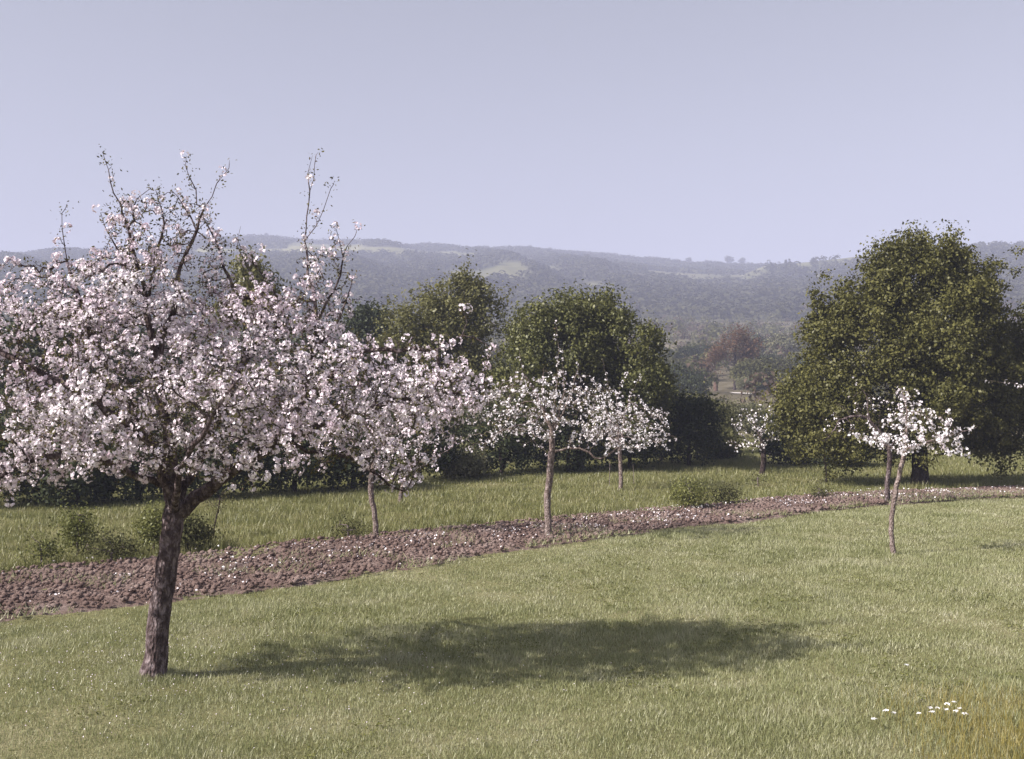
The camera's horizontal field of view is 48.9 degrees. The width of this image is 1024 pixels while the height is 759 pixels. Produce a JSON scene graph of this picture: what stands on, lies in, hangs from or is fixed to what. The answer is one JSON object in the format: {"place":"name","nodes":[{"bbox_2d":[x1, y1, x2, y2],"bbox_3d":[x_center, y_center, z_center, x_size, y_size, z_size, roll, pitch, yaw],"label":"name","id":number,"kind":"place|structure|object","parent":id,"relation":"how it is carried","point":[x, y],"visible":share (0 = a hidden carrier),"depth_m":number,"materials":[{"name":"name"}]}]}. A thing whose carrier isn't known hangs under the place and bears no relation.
{"place":"outdoors","nodes":[
{"label":"outdoors","id":0,"kind":"place"},
{"bbox_2d":[99,662,219,689],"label":"grass tuft","id":1,"kind":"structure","parent":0,"point":[165,678],"depth_m":12.42,"materials":[{"name":"green plant"}]},
{"bbox_2d":[0,317,1023,758],"bbox_3d":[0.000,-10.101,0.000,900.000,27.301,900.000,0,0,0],"label":"ground","id":2,"kind":"structure","parent":0,"point":[726,385],"depth_m":13.52,"materials":[{"name":"green plant"}]},
{"bbox_2d":[0,344,18,385],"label":"scrub tree","id":3,"kind":"object","parent":2,"relation":"on","point":[8,362],"visible":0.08,"depth_m":90.65,"materials":[{"name":"green plant"}]},
{"bbox_2d":[0,421,60,509],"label":"hedge bush","id":4,"kind":"object","parent":2,"relation":"on","point":[25,491],"visible":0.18,"depth_m":29.61,"materials":[{"name":"green plant"}]},
{"bbox_2d":[5,523,73,566],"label":"shrub","id":5,"kind":"object","parent":2,"relation":"on","point":[49,554],"visible":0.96,"depth_m":20.16,"materials":[{"name":"green plant"}]},
{"bbox_2d":[37,498,105,554],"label":"shrub","id":6,"kind":"object","parent":2,"relation":"on","point":[76,527],"visible":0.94,"depth_m":21.21,"materials":[{"name":"green plant"}]},
{"bbox_2d":[13,437,132,508],"bbox_3d":[-11.668,2.361,30.065,2.942,2.190,3.521,0,0,0],"label":"hedge bush","id":7,"kind":"object","parent":2,"relation":"on","point":[78,487],"visible":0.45,"depth_m":29.26,"materials":[{"name":"green plant"}]},
{"bbox_2d":[0,289,146,448],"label":"dark tree","id":8,"kind":"object","parent":2,"relation":"on","point":[39,351],"visible":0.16,"depth_m":44.87,"materials":[{"name":"green plant"}]},
{"bbox_2d":[69,517,155,562],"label":"shrub","id":9,"kind":"object","parent":2,"relation":"on","point":[108,541],"visible":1,"depth_m":20.51,"materials":[{"name":"green plant"}]},
{"bbox_2d":[93,421,181,504],"bbox_3d":[-10.321,2.396,31.047,2.835,2.681,3.758,0,0,0],"label":"hedge bush","id":10,"kind":"object","parent":2,"relation":"on","point":[137,491],"visible":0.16,"depth_m":30.26,"materials":[{"name":"green plant"}]},
{"bbox_2d":[119,489,189,551],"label":"shrub","id":11,"kind":"object","parent":2,"relation":"on","point":[150,525],"visible":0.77,"depth_m":21.70,"materials":[{"name":"green plant"}]},
{"bbox_2d":[144,509,228,553],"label":"shrub","id":12,"kind":"object","parent":2,"relation":"on","point":[193,531],"visible":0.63,"depth_m":21.86,"materials":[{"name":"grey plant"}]},
{"bbox_2d":[199,490,234,536],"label":"sapling","id":13,"kind":"object","parent":2,"relation":"on","point":[218,505],"visible":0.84,"depth_m":23.49,"materials":[{"name":"green plant"}]},
{"bbox_2d":[176,414,272,499],"bbox_3d":[-8.198,2.132,32.074,3.558,2.673,3.777,0,0,0],"label":"hedge bush","id":14,"kind":"object","parent":2,"relation":"on","point":[193,485],"visible":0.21,"depth_m":31.40,"materials":[{"name":"green plant"}]},
{"bbox_2d":[84,314,366,445],"bbox_3d":[-13.818,0.401,51.869,14.322,7.034,6.414,0,0,0],"label":"spreading tree","id":15,"kind":"object","parent":2,"relation":"on","point":[217,366],"visible":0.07,"depth_m":51.33,"materials":[{"name":"green plant"}]},
{"bbox_2d":[180,237,291,446],"bbox_3d":[-10.481,-0.978,43.896,4.583,9.030,5.140,0,0,0],"label":"poplar tree","id":16,"kind":"object","parent":2,"relation":"on","point":[240,273],"visible":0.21,"depth_m":43.58,"materials":[{"name":"green plant"}]},
{"bbox_2d":[0,144,500,680],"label":"apple tree","id":17,"kind":"object","parent":2,"relation":"on","point":[82,314],"visible":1,"depth_m":12.25,"materials":[{"name":"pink plant"}]},
{"bbox_2d":[0,602,574,755],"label":"lawn petals","id":18,"kind":"object","parent":2,"relation":"on","point":[227,681],"visible":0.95,"depth_m":12.55,"materials":[{"name":"white plant"}]},
{"bbox_2d":[244,418,343,494],"bbox_3d":[-6.236,2.296,32.917,3.406,2.549,3.532,0,0,0],"label":"hedge bush","id":19,"kind":"object","parent":2,"relation":"on","point":[286,475],"visible":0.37,"depth_m":32.49,"materials":[{"name":"green plant"}]},
{"bbox_2d":[251,332,339,374],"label":"scrub tree","id":20,"kind":"object","parent":2,"relation":"on","point":[280,352],"visible":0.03,"depth_m":107.89,"materials":[{"name":"green plant"}]},
{"bbox_2d":[306,359,365,401],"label":"scrub tree","id":21,"kind":"object","parent":2,"relation":"on","point":[336,380],"visible":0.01,"depth_m":88.63,"materials":[{"name":"green plant"}]},
{"bbox_2d":[310,416,393,491],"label":"hedge bush","id":22,"kind":"object","parent":2,"relation":"on","point":[339,468],"visible":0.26,"depth_m":33.34,"materials":[{"name":"green plant"}]},
{"bbox_2d":[325,511,379,538],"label":"shrub","id":23,"kind":"object","parent":2,"relation":"on","point":[348,529],"visible":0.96,"depth_m":23.27,"materials":[{"name":"green plant"}]},
{"bbox_2d":[319,296,401,440],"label":"dark tree","id":24,"kind":"object","parent":2,"relation":"on","point":[365,313],"visible":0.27,"depth_m":57.00,"materials":[{"name":"green plant"}]},
{"bbox_2d":[296,360,461,536],"bbox_3d":[-2.839,1.437,23.871,3.618,3.828,2.946,0,0,0],"label":"apple tree","id":25,"kind":"object","parent":2,"relation":"on","point":[373,505],"visible":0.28,"depth_m":23.75,"materials":[{"name":"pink plant"}]},
{"bbox_2d":[392,433,441,502],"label":"apple tree","id":26,"kind":"object","parent":2,"relation":"on","point":[405,454],"visible":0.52,"depth_m":30.45,"materials":[{"name":"white plant"}]},
{"bbox_2d":[380,410,470,482],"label":"hedge bush","id":27,"kind":"object","parent":2,"relation":"on","point":[444,458],"visible":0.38,"depth_m":36.01,"materials":[{"name":"green plant"}]},
{"bbox_2d":[363,248,519,455],"bbox_3d":[-2.833,-0.867,45.867,6.627,8.902,5.603,0,0,0],"label":"elm tree","id":28,"kind":"object","parent":2,"relation":"on","point":[445,313],"visible":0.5,"depth_m":45.41,"materials":[{"name":"green plant"}]},
{"bbox_2d":[425,443,498,480],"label":"hedge bush","id":29,"kind":"object","parent":2,"relation":"on","point":[472,465],"visible":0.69,"depth_m":37.24,"materials":[{"name":"green plant"}]},
{"bbox_2d":[485,356,520,398],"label":"scrub tree","id":30,"kind":"object","parent":2,"relation":"on","point":[506,366],"visible":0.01,"depth_m":118.00,"materials":[{"name":"green plant"}]},
{"bbox_2d":[456,394,555,475],"bbox_3d":[-0.265,2.032,39.379,3.597,3.324,3.575,0,0,0],"label":"hedge bush","id":31,"kind":"object","parent":2,"relation":"on","point":[510,444],"visible":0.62,"depth_m":38.98,"materials":[{"name":"green plant"}]},
{"bbox_2d":[0,436,1023,572],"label":"meadow grass","id":32,"kind":"structure","parent":2,"relation":"on","point":[565,477],"depth_m":31.32,"materials":[{"name":"green plant"}]},
{"bbox_2d":[0,296,1023,418],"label":"scrubland","id":33,"kind":"structure","parent":2,"relation":"on","point":[714,332],"depth_m":289.50,"materials":[{"name":"green plant"}]},
{"bbox_2d":[1,295,1023,415],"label":"brown scrub","id":34,"kind":"object","parent":2,"relation":"on","point":[756,378],"visible":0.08,"depth_m":240.65,"materials":[{"name":"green plant"}]},
{"bbox_2d":[3,297,1021,419],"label":"dry scrub","id":35,"kind":"object","parent":2,"relation":"on","point":[678,338],"visible":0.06,"depth_m":293.71,"materials":[{"name":"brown plant"}]},
{"bbox_2d":[1,534,1023,758],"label":"clover","id":36,"kind":"object","parent":2,"relation":"on","point":[726,635],"visible":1,"depth_m":14.74,"materials":[{"name":"green plant"}]},
{"bbox_2d":[525,393,609,473],"bbox_3d":[1.878,1.978,40.403,3.690,3.049,3.672,0,0,0],"label":"hedge bush","id":37,"kind":"object","parent":2,"relation":"on","point":[562,437],"visible":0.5,"depth_m":39.92,"materials":[{"name":"green plant"}]},
{"bbox_2d":[484,276,696,470],"bbox_3d":[2.902,-0.173,40.992,8.092,7.209,5.582,0,0,0],"label":"round tree","id":38,"kind":"object","parent":2,"relation":"on","point":[593,327],"visible":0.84,"depth_m":40.01,"materials":[{"name":"green plant"}]},
{"bbox_2d":[579,359,676,490],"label":"apple tree","id":39,"kind":"object","parent":2,"relation":"on","point":[625,424],"visible":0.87,"depth_m":33.95,"materials":[{"name":"white plant"}]},
{"bbox_2d":[591,392,676,471],"bbox_3d":[4.251,1.935,41.531,3.446,2.947,3.474,0,0,0],"label":"hedge bush","id":40,"kind":"object","parent":2,"relation":"on","point":[645,452],"visible":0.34,"depth_m":40.89,"materials":[{"name":"green plant"}]},
{"bbox_2d":[641,383,691,461],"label":"hedge bush","id":41,"kind":"object","parent":2,"relation":"on","point":[673,428],"visible":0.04,"depth_m":44.80,"materials":[{"name":"green plant"}]},
{"bbox_2d":[658,347,682,359],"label":"scrub tree","id":42,"kind":"object","parent":2,"relation":"on","point":[678,354],"visible":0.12,"depth_m":179.59,"materials":[{"name":"green plant"}]},
{"bbox_2d":[667,357,689,374],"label":"scrub tree","id":43,"kind":"object","parent":2,"relation":"on","point":[677,361],"visible":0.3,"depth_m":169.33,"materials":[{"name":"green plant"}]},
{"bbox_2d":[673,344,700,360],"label":"scrub tree","id":44,"kind":"object","parent":2,"relation":"on","point":[690,350],"visible":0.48,"depth_m":189.03,"materials":[{"name":"green plant"}]},
{"bbox_2d":[645,386,729,466],"bbox_3d":[6.605,1.963,42.954,3.341,3.678,3.592,0,0,0],"label":"hedge bush","id":45,"kind":"object","parent":2,"relation":"on","point":[698,407],"visible":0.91,"depth_m":42.44,"materials":[{"name":"green plant"}]},
{"bbox_2d":[669,362,706,393],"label":"scrub tree","id":46,"kind":"object","parent":2,"relation":"on","point":[686,371],"visible":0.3,"depth_m":119.42,"materials":[{"name":"green plant"}]},
{"bbox_2d":[658,472,718,507],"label":"shrub","id":47,"kind":"object","parent":2,"relation":"on","point":[692,494],"visible":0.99,"depth_m":28.84,"materials":[{"name":"green plant"}]},
{"bbox_2d":[673,374,712,399],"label":"scrub tree","id":48,"kind":"object","parent":2,"relation":"on","point":[700,385],"visible":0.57,"depth_m":111.20,"materials":[{"name":"green plant"}]},
{"bbox_2d":[692,360,713,374],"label":"scrub tree","id":49,"kind":"object","parent":2,"relation":"on","point":[702,367],"visible":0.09,"depth_m":164.56,"materials":[{"name":"green plant"}]},
{"bbox_2d":[690,342,716,357],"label":"scrub tree","id":50,"kind":"object","parent":2,"relation":"on","point":[702,347],"visible":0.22,"depth_m":199.20,"materials":[{"name":"green plant"}]},
{"bbox_2d":[674,381,744,449],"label":"bush","id":51,"kind":"object","parent":2,"relation":"on","point":[726,420],"visible":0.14,"depth_m":49.42,"materials":[{"name":"green plant"}]},
{"bbox_2d":[713,382,717,390],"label":"post","id":52,"kind":"object","parent":2,"relation":"on","point":[715,387],"visible":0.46,"depth_m":147.77,"materials":[{"name":"brown wood"}]},
{"bbox_2d":[686,422,757,459],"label":"bush","id":53,"kind":"object","parent":2,"relation":"on","point":[727,449],"visible":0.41,"depth_m":46.30,"materials":[{"name":"green plant"}]},
{"bbox_2d":[701,475,747,505],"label":"shrub","id":54,"kind":"object","parent":2,"relation":"on","point":[721,493],"visible":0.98,"depth_m":29.72,"materials":[{"name":"green plant"}]},
{"bbox_2d":[698,323,767,389],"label":"russet tree","id":55,"kind":"object","parent":2,"relation":"on","point":[748,346],"visible":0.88,"depth_m":149.41,"materials":[{"name":"brown plant"}]},
{"bbox_2d":[714,394,772,436],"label":"bush","id":56,"kind":"object","parent":2,"relation":"on","point":[746,422],"visible":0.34,"depth_m":61.48,"materials":[{"name":"green plant"}]},
{"bbox_2d":[735,373,752,394],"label":"scrub tree","id":57,"kind":"object","parent":2,"relation":"on","point":[740,382],"visible":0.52,"depth_m":134.83,"materials":[{"name":"green plant"}]},
{"bbox_2d":[726,356,779,385],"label":"scrub tree","id":58,"kind":"object","parent":2,"relation":"on","point":[747,366],"visible":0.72,"depth_m":138.97,"materials":[{"name":"green plant"}]},
{"bbox_2d":[742,400,765,408],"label":"scrub tree","id":59,"kind":"object","parent":2,"relation":"on","point":[748,404],"visible":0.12,"depth_m":84.78,"materials":[{"name":"green plant"}]},
{"bbox_2d":[727,404,781,473],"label":"apple tree","id":60,"kind":"object","parent":2,"relation":"on","point":[762,444],"visible":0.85,"depth_m":39.43,"materials":[{"name":"white plant"}]},
{"bbox_2d":[737,469,772,485],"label":"shrub","id":61,"kind":"object","parent":2,"relation":"on","point":[757,479],"visible":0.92,"depth_m":35.09,"materials":[{"name":"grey plant"}]},
{"bbox_2d":[746,378,770,393],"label":"scrub tree","id":62,"kind":"object","parent":2,"relation":"on","point":[761,386],"visible":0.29,"depth_m":129.61,"materials":[{"name":"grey plant"}]},
{"bbox_2d":[750,334,768,356],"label":"scrub tree","id":63,"kind":"object","parent":2,"relation":"on","point":[761,337],"visible":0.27,"depth_m":228.64,"materials":[{"name":"green plant"}]},
{"bbox_2d":[754,351,782,365],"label":"scrub tree","id":64,"kind":"object","parent":2,"relation":"on","point":[769,355],"visible":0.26,"depth_m":174.28,"materials":[{"name":"green plant"}]},
{"bbox_2d":[758,357,795,382],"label":"scrub tree","id":65,"kind":"object","parent":2,"relation":"on","point":[778,362],"visible":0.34,"depth_m":149.05,"materials":[{"name":"green plant"}]},
{"bbox_2d":[743,414,819,465],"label":"bush","id":66,"kind":"object","parent":2,"relation":"on","point":[771,447],"visible":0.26,"depth_m":43.69,"materials":[{"name":"green plant"}]},
{"bbox_2d":[760,330,805,357],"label":"scrub tree","id":67,"kind":"object","parent":2,"relation":"on","point":[785,342],"visible":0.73,"depth_m":208.55,"materials":[{"name":"green plant"}]},
{"bbox_2d":[782,353,804,367],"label":"scrub tree","id":68,"kind":"object","parent":2,"relation":"on","point":[794,358],"visible":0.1,"depth_m":164.32,"materials":[{"name":"green plant"}]},
{"bbox_2d":[789,356,819,378],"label":"scrub tree","id":69,"kind":"object","parent":2,"relation":"on","point":[800,363],"visible":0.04,"depth_m":149.23,"materials":[{"name":"green plant"}]},
{"bbox_2d":[810,447,827,480],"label":"apple sapling","id":70,"kind":"object","parent":2,"relation":"on","point":[825,466],"visible":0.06,"depth_m":36.47,"materials":[{"name":"brown plant"}]},
{"bbox_2d":[803,477,841,497],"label":"shrub","id":71,"kind":"object","parent":2,"relation":"on","point":[819,489],"visible":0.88,"depth_m":31.11,"materials":[{"name":"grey plant"}]},
{"bbox_2d":[805,446,883,467],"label":"bush","id":72,"kind":"object","parent":2,"relation":"on","point":[821,461],"visible":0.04,"depth_m":42.21,"materials":[{"name":"green plant"}]},
{"bbox_2d":[746,218,1023,485],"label":"broadleaf tree","id":73,"kind":"object","parent":2,"relation":"on","point":[929,342],"visible":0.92,"depth_m":34.44,"materials":[{"name":"green plant"}]},
{"bbox_2d":[848,385,978,553],"bbox_3d":[7.779,1.761,21.831,2.560,3.302,1.639,0,0,0],"label":"apple tree","id":74,"kind":"object","parent":2,"relation":"on","point":[904,450],"visible":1,"depth_m":21.77,"materials":[{"name":"white plant"}]},
{"bbox_2d":[985,379,1023,389],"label":"apple tree","id":75,"kind":"object","parent":2,"relation":"on","point":[1020,386],"visible":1,"depth_m":28.00,"materials":[{"name":"white plant"}]},
{"bbox_2d":[0,484,1023,621],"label":"tilled soil","id":76,"kind":"structure","parent":0,"point":[118,603],"depth_m":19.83,"materials":[{"name":"brown soil"}]},
{"bbox_2d":[0,484,1023,619],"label":"weeds","id":77,"kind":"object","parent":76,"relation":"on","point":[559,531],"visible":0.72,"depth_m":22.97,"materials":[{"name":"green plant"}]},
{"bbox_2d":[49,485,1022,594],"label":"fallen petals","id":78,"kind":"object","parent":76,"relation":"on","point":[535,534],"visible":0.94,"depth_m":24.59,"materials":[{"name":"white plant"}]},
{"bbox_2d":[456,320,635,535],"bbox_3d":[0.754,1.060,23.459,3.198,4.622,2.982,0,0,28],"label":"apple tree","id":79,"kind":"object","parent":76,"relation":"on","point":[551,434],"visible":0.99,"depth_m":23.44,"materials":[{"name":"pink plant"}]},
{"bbox_2d":[819,371,951,502],"bbox_3d":[9.823,1.548,30.112,3.259,3.620,2.180,0,0,-30],"label":"apple tree","id":80,"kind":"object","parent":76,"relation":"on","point":[888,469],"visible":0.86,"depth_m":29.97,"materials":[{"name":"white plant"}]},
{"bbox_2d":[0,0,1023,263],"label":"sky","id":81,"kind":"structure","parent":0,"point":[757,131],"materials":[{"name":"blue"}]},
{"bbox_2d":[1,236,1023,322],"bbox_3d":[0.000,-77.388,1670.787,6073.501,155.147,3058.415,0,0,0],"label":"hills","id":82,"kind":"structure","parent":0,"point":[511,267],"depth_m":745.14,"materials":[{"name":"green plant"}]},
{"bbox_2d":[0,234,1023,319],"bbox_3d":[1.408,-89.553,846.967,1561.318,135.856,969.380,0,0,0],"label":"hillside wood","id":83,"kind":"object","parent":82,"relation":"on","point":[726,291],"visible":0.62,"depth_m":645.39,"materials":[{"name":"green plant"}]},
{"bbox_2d":[724,255,734,262],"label":"skyline tree","id":84,"kind":"object","parent":82,"relation":"on","point":[728,259],"visible":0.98,"depth_m":1226.51,"materials":[{"name":"grey plant"}]},
{"bbox_2d":[841,674,1023,758],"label":"seeding grass","id":85,"kind":"structure","parent":0,"point":[1018,741],"depth_m":10.77,"materials":[{"name":"plant"}]}
]}

